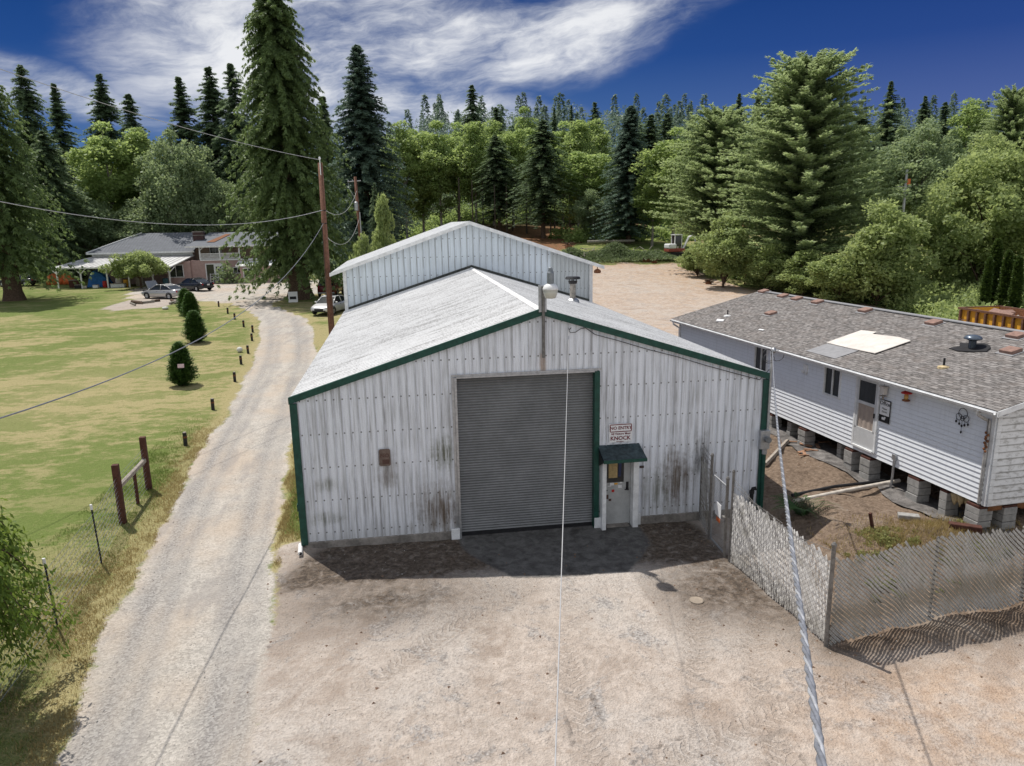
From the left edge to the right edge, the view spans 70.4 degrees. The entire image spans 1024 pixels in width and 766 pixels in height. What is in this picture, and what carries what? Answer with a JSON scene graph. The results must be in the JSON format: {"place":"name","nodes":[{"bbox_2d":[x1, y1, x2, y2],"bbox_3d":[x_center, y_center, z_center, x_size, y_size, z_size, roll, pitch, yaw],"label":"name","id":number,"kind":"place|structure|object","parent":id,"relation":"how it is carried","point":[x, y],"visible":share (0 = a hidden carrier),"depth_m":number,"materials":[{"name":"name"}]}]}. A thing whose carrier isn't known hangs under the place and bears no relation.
{"place":"outdoors","nodes":[
{"label":"outdoors","id":0,"kind":"place"},
{"bbox_2d":[54,280,342,765],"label":"gravel driveway","id":1,"kind":"structure","parent":0,"point":[285,354],"depth_m":15.63,"materials":[{"name":"gravel"}]},
{"bbox_2d":[141,280,181,298],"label":"sedan car","id":2,"kind":"object","parent":1,"relation":"on","point":[167,290],"visible":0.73,"depth_m":74.13,"materials":[{"name":"silver metal"}]},
{"bbox_2d":[0,225,1021,765],"bbox_3d":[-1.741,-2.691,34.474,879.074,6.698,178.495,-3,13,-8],"label":"lawn","id":3,"kind":"structure","parent":0,"point":[60,457],"depth_m":31.69,"materials":[{"name":"plant"}]},
{"bbox_2d":[1,64,79,257],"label":"fir tree","id":4,"kind":"object","parent":3,"relation":"on","point":[28,103],"visible":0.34,"depth_m":100.20,"materials":[{"name":"green plant"}]},
{"bbox_2d":[0,498,82,681],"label":"weeping tree","id":5,"kind":"object","parent":3,"relation":"on","point":[13,617],"visible":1,"depth_m":12.27,"materials":[{"name":"green plant"}]},
{"bbox_2d":[0,85,93,300],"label":"cedar tree","id":6,"kind":"object","parent":3,"relation":"on","point":[13,263],"visible":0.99,"depth_m":73.61,"materials":[{"name":"green plant"}]},
{"bbox_2d":[20,130,115,275],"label":"fir tree","id":7,"kind":"object","parent":3,"relation":"on","point":[46,151],"visible":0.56,"depth_m":94.17,"materials":[{"name":"green plant"}]},
{"bbox_2d":[0,436,151,700],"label":"wire fence","id":8,"kind":"object","parent":3,"relation":"on","point":[119,483],"visible":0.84,"depth_m":19.95,"materials":[{"name":"metal"}]},
{"bbox_2d":[27,185,131,278],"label":"maple tree","id":9,"kind":"object","parent":3,"relation":"on","point":[107,222],"visible":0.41,"depth_m":99.10,"materials":[{"name":"green plant"}]},
{"bbox_2d":[61,120,150,229],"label":"leafy tree","id":10,"kind":"object","parent":3,"relation":"on","point":[102,150],"visible":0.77,"depth_m":103.94,"materials":[{"name":"green plant"}]},
{"bbox_2d":[98,249,170,288],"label":"fruit tree","id":11,"kind":"object","parent":3,"relation":"on","point":[139,264],"visible":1,"depth_m":85.85,"materials":[{"name":"green plant"}]},
{"bbox_2d":[113,126,170,214],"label":"leafy tree","id":12,"kind":"object","parent":3,"relation":"on","point":[137,138],"visible":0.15,"depth_m":107.78,"materials":[{"name":"green plant"}]},
{"bbox_2d":[100,197,186,250],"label":"maple tree","id":13,"kind":"object","parent":3,"relation":"on","point":[126,231],"visible":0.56,"depth_m":100.51,"materials":[{"name":"green plant"}]},
{"bbox_2d":[0,413,299,765],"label":"green grass","id":14,"kind":"structure","parent":3,"relation":"on","point":[161,476],"depth_m":20.59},
{"bbox_2d":[0,412,300,765],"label":"dry grass","id":15,"kind":"structure","parent":3,"relation":"on","point":[282,521],"depth_m":16.29,"materials":[{"name":"plant"}]},
{"bbox_2d":[51,231,286,288],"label":"pink house","id":16,"kind":"structure","parent":3,"relation":"on","point":[199,254],"depth_m":94.49,"materials":[{"name":"paint"}]},
{"bbox_2d":[132,127,229,248],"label":"maple tree","id":17,"kind":"object","parent":3,"relation":"on","point":[155,192],"visible":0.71,"depth_m":102.13,"materials":[{"name":"green plant"}]},
{"bbox_2d":[165,341,199,385],"bbox_3d":[-16.897,-0.878,37.160,1.592,2.639,1.691,2,13,12],"label":"conical shrub","id":18,"kind":"object","parent":3,"relation":"on","point":[182,376],"visible":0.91,"depth_m":36.82,"materials":[{"name":"green plant"}]},
{"bbox_2d":[179,310,208,342],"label":"conical shrub","id":19,"kind":"object","parent":3,"relation":"on","point":[195,328],"visible":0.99,"depth_m":48.61,"materials":[{"name":"green plant"}]},
{"bbox_2d":[188,170,252,233],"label":"maple tree","id":20,"kind":"object","parent":3,"relation":"on","point":[214,196],"visible":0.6,"depth_m":103.45,"materials":[{"name":"green plant"}]},
{"bbox_2d":[213,0,362,305],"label":"cedar tree","id":21,"kind":"object","parent":3,"relation":"on","point":[280,82],"visible":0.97,"depth_m":67.31,"materials":[{"name":"green plant"}]},
{"bbox_2d":[318,157,334,334],"bbox_3d":[-10.298,-6.417,40.429,0.370,11.860,0.368,-3,13,-8],"label":"utility pole","id":22,"kind":"object","parent":3,"relation":"on","point":[330,313],"visible":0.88,"depth_m":40.12,"materials":[{"name":"brown wood"}]},
{"bbox_2d":[0,226,321,418],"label":"service drop","id":23,"kind":"object","parent":22,"relation":"attached to","point":[143,365],"visible":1,"depth_m":14.68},
{"bbox_2d":[311,295,344,314],"bbox_3d":[-15.342,-6.724,61.632,2.080,1.478,4.642,2,13,13],"label":"sedan car","id":24,"kind":"object","parent":3,"relation":"on","point":[320,305],"visible":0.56,"depth_m":60.62,"materials":[{"name":"paint"}]},
{"bbox_2d":[312,96,357,257],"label":"fir tree","id":25,"kind":"object","parent":3,"relation":"on","point":[326,112],"visible":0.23,"depth_m":107.44,"materials":[{"name":"green plant"}]},
{"bbox_2d":[316,44,418,277],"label":"spruce tree","id":26,"kind":"object","parent":3,"relation":"on","point":[362,124],"visible":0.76,"depth_m":86.53,"materials":[{"name":"green plant"}]},
{"bbox_2d":[329,221,604,310],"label":"metal building","id":27,"kind":"structure","parent":3,"relation":"on","point":[450,248],"depth_m":35.18,"materials":[{"name":"metal"}]},
{"bbox_2d":[567,188,616,239],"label":"maple tree","id":28,"kind":"object","parent":3,"relation":"on","point":[590,197],"visible":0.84,"depth_m":107.50,"materials":[{"name":"green plant"}]},
{"bbox_2d":[562,240,679,262],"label":"brush pile","id":29,"kind":"object","parent":3,"relation":"on","point":[614,251],"visible":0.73,"depth_m":87.82,"materials":[{"name":"green plant"}]},
{"bbox_2d":[587,105,670,243],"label":"spruce tree","id":30,"kind":"object","parent":3,"relation":"on","point":[630,144],"visible":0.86,"depth_m":102.44,"materials":[{"name":"green plant"}]},
{"bbox_2d":[628,165,672,245],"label":"leafy tree","id":31,"kind":"object","parent":3,"relation":"on","point":[640,200],"visible":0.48,"depth_m":99.85,"materials":[{"name":"green plant"}]},
{"bbox_2d":[628,126,702,233],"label":"leafy tree","id":32,"kind":"object","parent":3,"relation":"on","point":[654,178],"visible":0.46,"depth_m":96.02,"materials":[{"name":"green plant"}]},
{"bbox_2d":[642,103,777,238],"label":"pine tree","id":33,"kind":"object","parent":3,"relation":"on","point":[712,138],"visible":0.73,"depth_m":75.31,"materials":[{"name":"green plant"}]},
{"bbox_2d":[738,243,800,290],"bbox_3d":[22.416,-10.053,63.309,4.964,4.403,5.330,-11,16,-36],"label":"leafy bush","id":34,"kind":"object","parent":3,"relation":"on","point":[761,267],"visible":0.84,"depth_m":62.41,"materials":[{"name":"green plant"}]},
{"bbox_2d":[690,47,932,264],"bbox_3d":[26.826,-19.026,65.689,20.133,20.670,19.707,-10,15,-34],"label":"pine tree","id":35,"kind":"object","parent":3,"relation":"on","point":[807,122],"visible":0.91,"depth_m":63.09,"materials":[{"name":"green plant"}]},
{"bbox_2d":[677,263,1023,319],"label":"bramble thicket","id":36,"kind":"object","parent":3,"relation":"on","point":[926,299],"visible":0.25,"depth_m":53.50,"materials":[{"name":"green plant"}]},
{"bbox_2d":[830,197,940,304],"bbox_3d":[27.965,-9.652,54.364,7.331,8.468,6.828,6,15,31],"label":"leafy bush","id":37,"kind":"object","parent":3,"relation":"on","point":[883,252],"visible":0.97,"depth_m":53.05,"materials":[{"name":"green plant"}]},
{"bbox_2d":[856,115,958,243],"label":"maple tree","id":38,"kind":"object","parent":3,"relation":"on","point":[922,145],"visible":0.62,"depth_m":95.08,"materials":[{"name":"green plant"}]},
{"bbox_2d":[911,199,973,276],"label":"leafy bush","id":39,"kind":"object","parent":3,"relation":"on","point":[925,246],"visible":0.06,"depth_m":65.44,"materials":[{"name":"green plant"}]},
{"bbox_2d":[912,132,1023,282],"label":"leafy tree","id":40,"kind":"object","parent":3,"relation":"on","point":[1001,207],"visible":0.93,"depth_m":58.03,"materials":[{"name":"green plant"}]},
{"bbox_2d":[974,256,993,305],"bbox_3d":[32.538,-6.482,49.907,1.081,4.526,0.967,9,16,33],"label":"columnar evergreen","id":41,"kind":"object","parent":3,"relation":"on","point":[985,291],"visible":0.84,"depth_m":49.64,"materials":[{"name":"green plant"}]},
{"bbox_2d":[958,306,1023,329],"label":"dumpster","id":42,"kind":"object","parent":3,"relation":"on","point":[981,315],"visible":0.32,"depth_m":38.45,"materials":[{"name":"orange paint"}]},
{"bbox_2d":[960,83,1023,195],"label":"pine tree","id":43,"kind":"object","parent":3,"relation":"on","point":[1009,120],"visible":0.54,"depth_m":115.69,"materials":[{"name":"green plant"}]},
{"bbox_2d":[989,238,1003,305],"bbox_3d":[33.811,-7.311,50.928,1.302,5.712,1.263,5,15,28],"label":"columnar evergreen","id":44,"kind":"object","parent":3,"relation":"on","point":[997,248],"visible":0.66,"depth_m":50.44,"materials":[{"name":"green plant"}]},
{"bbox_2d":[992,249,1013,305],"bbox_3d":[34.017,-6.721,49.977,1.150,4.967,1.285,-3,13,-7],"label":"columnar evergreen","id":45,"kind":"object","parent":3,"relation":"on","point":[1007,265],"visible":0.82,"depth_m":49.80,"materials":[{"name":"green plant"}]},
{"bbox_2d":[1005,255,1023,307],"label":"columnar evergreen","id":46,"kind":"object","parent":3,"relation":"on","point":[1015,293],"visible":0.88,"depth_m":48.92,"materials":[{"name":"green plant"}]},
{"bbox_2d":[0,0,1023,185],"label":"sky","id":47,"kind":"structure","parent":0,"point":[588,52],"materials":[{"name":"blue"}]},
{"bbox_2d":[19,150,1022,250],"bbox_3d":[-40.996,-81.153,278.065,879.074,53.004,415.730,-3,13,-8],"label":"woods floor","id":48,"kind":"structure","parent":0,"point":[532,235],"depth_m":125.40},
{"bbox_2d":[45,83,92,240],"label":"fir tree","id":49,"kind":"object","parent":48,"relation":"on","point":[58,132],"visible":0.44,"depth_m":119.20,"materials":[{"name":"green plant"}]},
{"bbox_2d":[73,73,125,201],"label":"fir tree","id":50,"kind":"object","parent":48,"relation":"on","point":[101,112],"visible":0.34,"depth_m":123.20,"materials":[{"name":"green plant"}]},
{"bbox_2d":[109,93,172,205],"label":"fir tree","id":51,"kind":"object","parent":48,"relation":"on","point":[128,102],"visible":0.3,"depth_m":120.17,"materials":[{"name":"green plant"}]},
{"bbox_2d":[0,247,352,283],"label":"forest undergrowth","id":52,"kind":"object","parent":48,"relation":"on","point":[230,279],"visible":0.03,"depth_m":94.76,"materials":[{"name":"green plant"}]},
{"bbox_2d":[163,76,221,219],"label":"fir tree","id":53,"kind":"object","parent":48,"relation":"on","point":[184,111],"visible":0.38,"depth_m":116.09,"materials":[{"name":"green plant"}]},
{"bbox_2d":[185,66,273,231],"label":"fir tree","id":54,"kind":"object","parent":48,"relation":"on","point":[210,116],"visible":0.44,"depth_m":114.91,"materials":[{"name":"green plant"}]},
{"bbox_2d":[209,63,272,231],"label":"fir tree","id":55,"kind":"object","parent":48,"relation":"on","point":[231,104],"visible":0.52,"depth_m":111.58,"materials":[{"name":"green plant"}]},
{"bbox_2d":[380,120,432,237],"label":"leafy tree","id":56,"kind":"object","parent":48,"relation":"on","point":[404,140],"visible":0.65,"depth_m":122.20,"materials":[{"name":"green plant"}]},
{"bbox_2d":[394,128,443,231],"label":"leafy tree","id":57,"kind":"object","parent":48,"relation":"on","point":[421,137],"visible":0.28,"depth_m":126.68,"materials":[{"name":"green plant"}]},
{"bbox_2d":[414,120,472,225],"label":"leafy tree","id":58,"kind":"object","parent":48,"relation":"on","point":[442,180],"visible":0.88,"depth_m":122.48,"materials":[{"name":"green plant"}]},
{"bbox_2d":[439,122,471,221],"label":"leafy tree","id":59,"kind":"object","parent":48,"relation":"on","point":[456,134],"visible":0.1,"depth_m":128.90,"materials":[{"name":"green plant"}]},
{"bbox_2d":[445,84,485,197],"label":"fir tree","id":60,"kind":"object","parent":48,"relation":"on","point":[472,107],"visible":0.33,"depth_m":166.23,"materials":[{"name":"green plant"}]},
{"bbox_2d":[451,121,500,223],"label":"leafy tree","id":61,"kind":"object","parent":48,"relation":"on","point":[469,149],"visible":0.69,"depth_m":121.36,"materials":[{"name":"green plant"}]},
{"bbox_2d":[465,135,535,231],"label":"fir tree","id":62,"kind":"object","parent":48,"relation":"on","point":[497,173],"visible":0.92,"depth_m":117.37,"materials":[{"name":"green plant"}]},
{"bbox_2d":[491,128,537,227],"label":"leafy tree","id":63,"kind":"object","parent":48,"relation":"on","point":[516,149],"visible":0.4,"depth_m":124.05,"materials":[{"name":"green plant"}]},
{"bbox_2d":[6,91,1023,227],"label":"forest","id":64,"kind":"object","parent":48,"relation":"on","point":[679,117],"visible":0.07,"depth_m":246.61,"materials":[{"name":"plant"}]},
{"bbox_2d":[501,119,588,237],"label":"fir tree","id":65,"kind":"object","parent":48,"relation":"on","point":[542,168],"visible":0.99,"depth_m":109.22,"materials":[{"name":"green plant"}]},
{"bbox_2d":[398,202,708,242],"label":"forest edge shrubs","id":66,"kind":"object","parent":48,"relation":"on","point":[578,235],"visible":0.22,"depth_m":131.09,"materials":[{"name":"green plant"}]},
{"bbox_2d":[553,119,604,225],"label":"leafy tree","id":67,"kind":"object","parent":48,"relation":"on","point":[580,131],"visible":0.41,"depth_m":125.03,"materials":[{"name":"green plant"}]},
{"bbox_2d":[553,151,619,220],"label":"leafy tree","id":68,"kind":"object","parent":48,"relation":"on","point":[581,167],"visible":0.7,"depth_m":110.47,"materials":[{"name":"green plant"}]},
{"bbox_2d":[586,118,617,185],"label":"leafy tree","id":69,"kind":"object","parent":48,"relation":"on","point":[605,139],"visible":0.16,"depth_m":129.79,"materials":[{"name":"green plant"}]},
{"bbox_2d":[606,114,676,226],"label":"fir tree","id":70,"kind":"object","parent":48,"relation":"on","point":[651,137],"visible":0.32,"depth_m":119.83,"materials":[{"name":"green plant"}]},
{"bbox_2d":[696,125,1023,226],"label":"hillside wood","id":71,"kind":"object","parent":48,"relation":"on","point":[951,133],"visible":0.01,"depth_m":122.76,"materials":[{"name":"green plant"}]},
{"bbox_2d":[872,81,909,156],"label":"fir tree","id":72,"kind":"object","parent":48,"relation":"on","point":[886,122],"visible":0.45,"depth_m":150.39,"materials":[{"name":"green plant"}]},
{"bbox_2d":[939,97,996,161],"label":"leafy tree","id":73,"kind":"object","parent":48,"relation":"on","point":[972,112],"visible":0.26,"depth_m":156.15,"materials":[{"name":"green plant"}]},
{"bbox_2d":[261,263,1023,765],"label":"dirt yard","id":74,"kind":"structure","parent":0,"point":[457,601],"depth_m":13.58,"materials":[{"name":"soil"}]},
{"bbox_2d":[371,192,396,249],"bbox_3d":[-10.008,-9.897,57.118,2.773,10.192,3.067,-10,16,-38],"label":"leafy bush","id":75,"kind":"object","parent":74,"relation":"on","point":[383,214],"visible":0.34,"depth_m":56.04,"materials":[{"name":"green plant"}]},
{"bbox_2d":[288,267,769,547],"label":"metal workshop","id":76,"kind":"structure","parent":74,"relation":"on","point":[454,392],"depth_m":18.78,"materials":[{"name":"metal"}]},
{"bbox_2d":[456,372,592,535],"bbox_3d":[0.347,1.836,18.870,3.592,4.279,0.070,-3,13,-8],"label":"roller door","id":77,"kind":"structure","parent":76,"relation":"in","point":[512,429],"depth_m":18.88,"materials":[{"name":"metal"}]},
{"bbox_2d":[538,267,557,357],"bbox_3d":[0.898,-1.679,17.604,0.380,2.270,0.770,-3,13,-8],"label":"yard lamp","id":78,"kind":"object","parent":76,"relation":"attached to","point":[549,290],"visible":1,"depth_m":17.76,"materials":[{"name":"grey metal"}]},
{"bbox_2d":[554,328,568,765],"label":"service wire","id":79,"kind":"object","parent":76,"relation":"attached to","point":[560,591],"visible":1,"depth_m":5.64,"materials":[{"name":"metal"}]},
{"bbox_2d":[606,463,630,523],"bbox_3d":[2.804,2.796,19.330,0.740,2.080,0.146,-3,13,-8],"label":"entry door","id":80,"kind":"structure","parent":76,"relation":"in","point":[618,474],"depth_m":19.39,"materials":[{"name":"grey metal"}]},
{"bbox_2d":[609,423,631,442],"bbox_3d":[2.844,1.301,18.956,0.620,0.500,0.015,-3,13,-8],"label":"no entry sign","id":81,"kind":"object","parent":76,"relation":"attached to","point":[621,432],"visible":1,"depth_m":18.95,"materials":[{"name":"white"}]},
{"bbox_2d":[758,347,783,513],"bbox_3d":[6.826,1.357,19.451,0.582,4.697,0.280,-3,13,-8],"label":"electric meter","id":82,"kind":"object","parent":76,"relation":"attached to","point":[764,440],"visible":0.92,"depth_m":19.45,"materials":[{"name":"metal"}]},
{"bbox_2d":[772,352,826,765],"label":"triplex cable","id":83,"kind":"object","parent":82,"relation":"attached to","point":[820,758],"visible":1,"depth_m":2.75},
{"bbox_2d":[48,409,1023,765],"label":"gravel","id":84,"kind":"structure","parent":74,"relation":"on","point":[370,633],"depth_m":14.04,"materials":[{"name":"stone"}]},
{"bbox_2d":[462,524,648,577],"bbox_3d":[1.166,4.183,18.107,4.875,0.023,2.750,-3,13,-8],"label":"concrete apron","id":85,"kind":"object","parent":74,"relation":"on","point":[533,553],"visible":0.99,"depth_m":18.14,"materials":[{"name":"concrete"}]},
{"bbox_2d":[213,452,1023,764],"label":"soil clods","id":86,"kind":"object","parent":74,"relation":"on","point":[725,612],"visible":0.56,"depth_m":14.32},
{"bbox_2d":[699,443,713,539],"bbox_3d":[5.069,2.853,18.982,0.083,2.529,1.340,0,12,4],"label":"chain link fence","id":87,"kind":"object","parent":74,"relation":"on","point":[701,497],"visible":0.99,"depth_m":18.88,"materials":[{"name":"grey metal"}]},
{"bbox_2d":[688,212,756,286],"bbox_3d":[19.559,-11.874,65.503,5.769,7.051,6.605,10,17,41],"label":"leafy bush","id":88,"kind":"object","parent":74,"relation":"on","point":[724,255],"visible":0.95,"depth_m":64.15,"materials":[{"name":"green plant"}]},
{"bbox_2d":[723,469,836,646],"bbox_3d":[5.552,3.599,15.498,0.100,2.541,3.944,-4,13,-13],"label":"chain link fence","id":89,"kind":"object","parent":74,"relation":"on","point":[814,605],"visible":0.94,"depth_m":15.22,"materials":[{"name":"grey metal"}]},
{"bbox_2d":[709,473,726,552],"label":"chain link gate","id":90,"kind":"structure","parent":89,"relation":"attached to","point":[717,511],"depth_m":17.90,"materials":[{"name":"metal"}]},
{"bbox_2d":[772,249,827,294],"bbox_3d":[24.565,-9.126,60.353,6.159,4.054,5.568,-1,13,1],"label":"leafy bush","id":91,"kind":"object","parent":74,"relation":"on","point":[801,275],"visible":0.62,"depth_m":59.54,"materials":[{"name":"green plant"}]},
{"bbox_2d":[769,492,837,518],"bbox_3d":[7.755,3.343,19.482,1.786,0.317,1.679,8,15,35],"label":"fern","id":92,"kind":"object","parent":74,"relation":"on","point":[799,509],"visible":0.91,"depth_m":19.50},
{"bbox_2d":[803,253,876,303],"bbox_3d":[25.888,-7.952,56.721,5.681,4.397,5.564,8,17,31],"label":"leafy bush","id":93,"kind":"object","parent":74,"relation":"on","point":[821,270],"visible":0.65,"depth_m":55.88,"materials":[{"name":"green plant"}]},
{"bbox_2d":[859,454,880,479],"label":"block pier","id":94,"kind":"structure","parent":74,"relation":"on","point":[869,467],"depth_m":21.47,"materials":[{"name":"grey concrete"}]},
{"bbox_2d":[769,422,1014,539],"bbox_3d":[10.500,2.558,22.543,1.315,0.274,10.500,-4,13,-12],"label":"ground sheet","id":95,"kind":"object","parent":74,"relation":"on","point":[826,453],"visible":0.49,"depth_m":21.45,"materials":[{"name":"grey plastic"}]},
{"bbox_2d":[905,474,930,502],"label":"block pier","id":96,"kind":"structure","parent":95,"relation":"on","point":[918,489],"depth_m":19.73,"materials":[{"name":"grey concrete"}]},
{"bbox_2d":[807,510,1023,590],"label":"dry weeds","id":97,"kind":"object","parent":74,"relation":"on","point":[928,523],"visible":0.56,"depth_m":17.69,"materials":[{"name":"green plant"}]},
{"bbox_2d":[829,526,1023,645],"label":"chain link fence","id":98,"kind":"object","parent":74,"relation":"on","point":[918,602],"visible":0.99,"depth_m":14.36,"materials":[{"name":"grey metal"}]},
{"bbox_2d":[843,518,1011,601],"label":"weeds","id":99,"kind":"object","parent":74,"relation":"on","point":[886,538],"visible":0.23,"depth_m":17.36,"materials":[{"name":"green plant"}]},
{"bbox_2d":[938,488,958,515],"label":"block pier","id":100,"kind":"structure","parent":74,"relation":"on","point":[947,506],"depth_m":18.86,"materials":[{"name":"grey concrete"}]},
{"bbox_2d":[963,501,992,527],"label":"block pier","id":101,"kind":"structure","parent":74,"relation":"on","point":[977,514],"depth_m":17.81,"materials":[{"name":"grey concrete"}]},
{"bbox_2d":[670,289,1023,510],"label":"mobile home","id":102,"kind":"object","parent":101,"relation":"on","point":[944,371],"visible":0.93,"depth_m":21.25,"materials":[{"name":"white"}]},
{"bbox_2d":[822,367,841,398],"bbox_3d":[10.126,-0.058,22.896,0.094,0.990,0.830,-4,13,-12],"label":"window","id":103,"kind":"structure","parent":102,"relation":"in","point":[832,378],"depth_m":22.93,"materials":[{"name":"black glass"}]},
{"bbox_2d":[853,377,878,450],"bbox_3d":[10.453,0.897,21.446,0.070,2.110,0.860,-4,13,-12],"label":"screen door","id":104,"kind":"structure","parent":102,"relation":"in","point":[867,390],"depth_m":21.46,"materials":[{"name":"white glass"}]},
{"bbox_2d":[827,330,910,353],"bbox_3d":[11.494,-1.353,23.404,1.450,0.382,2.320,-4,13,-12],"label":"plywood sheet","id":105,"kind":"object","parent":102,"relation":"on","point":[867,341],"visible":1,"depth_m":23.29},
{"bbox_2d":[990,504,1017,529],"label":"block pier","id":106,"kind":"structure","parent":74,"relation":"on","point":[1004,517],"depth_m":17.83,"materials":[{"name":"grey concrete"}]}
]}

